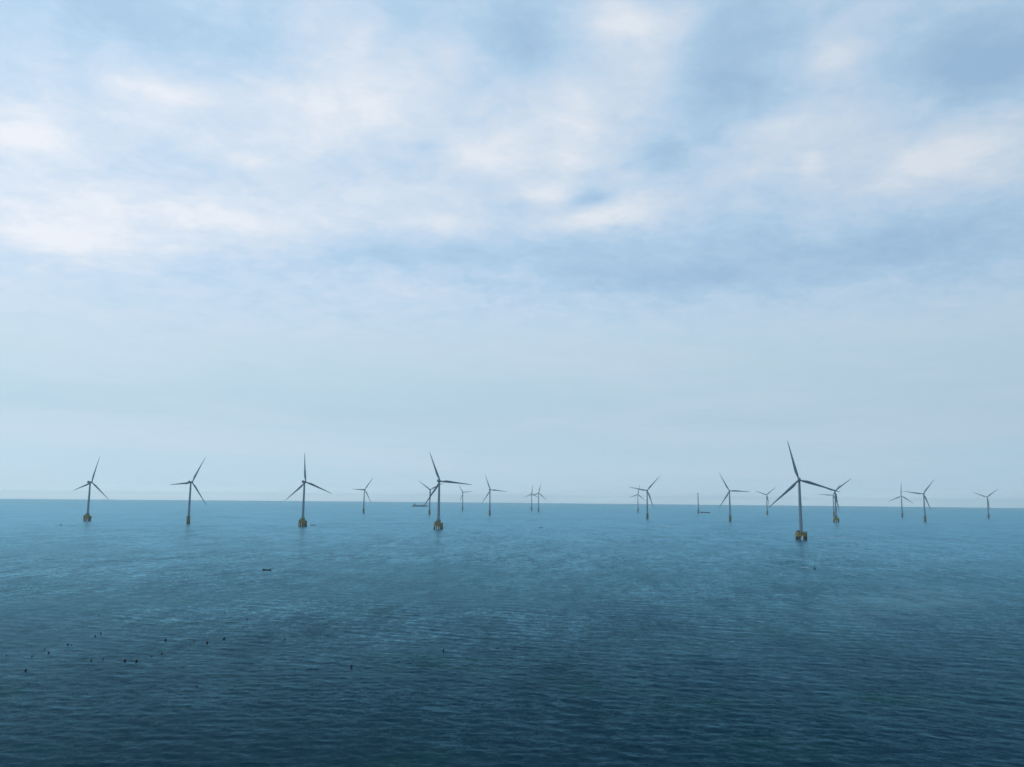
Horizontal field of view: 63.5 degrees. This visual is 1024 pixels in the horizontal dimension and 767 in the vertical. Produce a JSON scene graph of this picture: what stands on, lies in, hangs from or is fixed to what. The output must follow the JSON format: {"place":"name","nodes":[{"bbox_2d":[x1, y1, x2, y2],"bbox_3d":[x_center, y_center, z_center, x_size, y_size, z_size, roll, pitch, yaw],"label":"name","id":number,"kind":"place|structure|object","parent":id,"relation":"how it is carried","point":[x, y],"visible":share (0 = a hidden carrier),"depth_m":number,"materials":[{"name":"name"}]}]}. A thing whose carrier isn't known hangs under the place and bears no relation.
{"place":"outdoors","nodes":[
{"label":"outdoors","id":0,"kind":"place"},
{"bbox_2d":[0,499,1023,766],"bbox_3d":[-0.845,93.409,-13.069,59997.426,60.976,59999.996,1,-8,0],"label":"sea","id":1,"kind":"structure","parent":0,"point":[588,635],"depth_m":393.02,"materials":[{"name":"liquid"}]},
{"bbox_2d":[73,457,106,520],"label":"wind turbine","id":2,"kind":"object","parent":1,"relation":"in","point":[86,516],"visible":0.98,"depth_m":2124.16,"materials":[{"name":"paint"}]},
{"bbox_2d":[170,457,206,522],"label":"wind turbine","id":3,"kind":"object","parent":1,"relation":"in","point":[189,505],"visible":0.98,"depth_m":1996.06,"materials":[{"name":"grey paint"}]},
{"bbox_2d":[286,454,329,526],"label":"wind turbine","id":4,"kind":"object","parent":1,"relation":"in","point":[302,522],"visible":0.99,"depth_m":1860.79,"materials":[{"name":"paint"}]},
{"bbox_2d":[356,478,372,512],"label":"wind turbine","id":5,"kind":"object","parent":1,"relation":"in","point":[364,497],"visible":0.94,"depth_m":3636.29,"materials":[{"name":"paint"}]},
{"bbox_2d":[412,504,427,506],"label":"cargo ship","id":6,"kind":"object","parent":1,"relation":"on","point":[414,505],"visible":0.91,"depth_m":6964.21,"materials":[{"name":"paint"}]},
{"bbox_2d":[419,481,444,513],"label":"wind turbine","id":7,"kind":"object","parent":1,"relation":"in","point":[429,510],"visible":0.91,"depth_m":3420.72,"materials":[{"name":"paint"}]},
{"bbox_2d":[423,451,471,528],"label":"wind turbine","id":8,"kind":"object","parent":1,"relation":"in","point":[438,523],"visible":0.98,"depth_m":1769.37,"materials":[{"name":"grey paint"}]},
{"bbox_2d":[458,484,471,509],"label":"wind turbine","id":9,"kind":"object","parent":1,"relation":"in","point":[462,496],"visible":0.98,"depth_m":4892.06,"materials":[{"name":"paint"}]},
{"bbox_2d":[482,475,505,514],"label":"wind turbine","id":10,"kind":"object","parent":1,"relation":"in","point":[489,492],"visible":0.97,"depth_m":3424.96,"materials":[{"name":"paint"}]},
{"bbox_2d":[531,485,543,510],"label":"wind turbine","id":11,"kind":"object","parent":1,"relation":"in","point":[538,493],"visible":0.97,"depth_m":4711.24,"materials":[{"name":"paint"}]},
{"bbox_2d":[631,476,659,518],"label":"wind turbine","id":12,"kind":"object","parent":1,"relation":"in","point":[647,516],"visible":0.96,"depth_m":2987.58,"materials":[{"name":"paint"}]},
{"bbox_2d":[719,473,748,520],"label":"wind turbine","id":13,"kind":"object","parent":1,"relation":"in","point":[730,519],"visible":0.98,"depth_m":2760.21,"materials":[{"name":"paint"}]},
{"bbox_2d":[757,487,775,514],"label":"wind turbine","id":14,"kind":"object","parent":1,"relation":"in","point":[766,501],"visible":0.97,"depth_m":4186.14,"materials":[{"name":"paint"}]},
{"bbox_2d":[769,441,838,539],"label":"wind turbine","id":15,"kind":"object","parent":1,"relation":"in","point":[799,533],"visible":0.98,"depth_m":1429.62,"materials":[{"name":"grey paint"}]},
{"bbox_2d":[821,486,838,515],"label":"wind turbine","id":16,"kind":"object","parent":1,"relation":"in","point":[833,502],"visible":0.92,"depth_m":3948.42,"materials":[{"name":"paint"}]},
{"bbox_2d":[828,480,848,521],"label":"wind turbine","id":17,"kind":"object","parent":1,"relation":"in","point":[835,518],"visible":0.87,"depth_m":2688.42,"materials":[{"name":"paint"}]},
{"bbox_2d":[888,490,910,516],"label":"wind turbine","id":18,"kind":"object","parent":1,"relation":"in","point":[901,503],"visible":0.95,"depth_m":3882.24,"materials":[{"name":"paint"}]},
{"bbox_2d":[904,480,933,520],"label":"wind turbine","id":19,"kind":"object","parent":1,"relation":"in","point":[924,516],"visible":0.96,"depth_m":3004.97,"materials":[{"name":"paint"}]},
{"bbox_2d":[973,489,997,517],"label":"wind turbine","id":20,"kind":"object","parent":1,"relation":"in","point":[988,508],"visible":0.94,"depth_m":3749.24,"materials":[{"name":"paint"}]},
{"bbox_2d":[0,0,1023,507],"label":"sky","id":21,"kind":"structure","parent":0,"point":[582,251],"materials":[{"name":"blue"}]}
]}

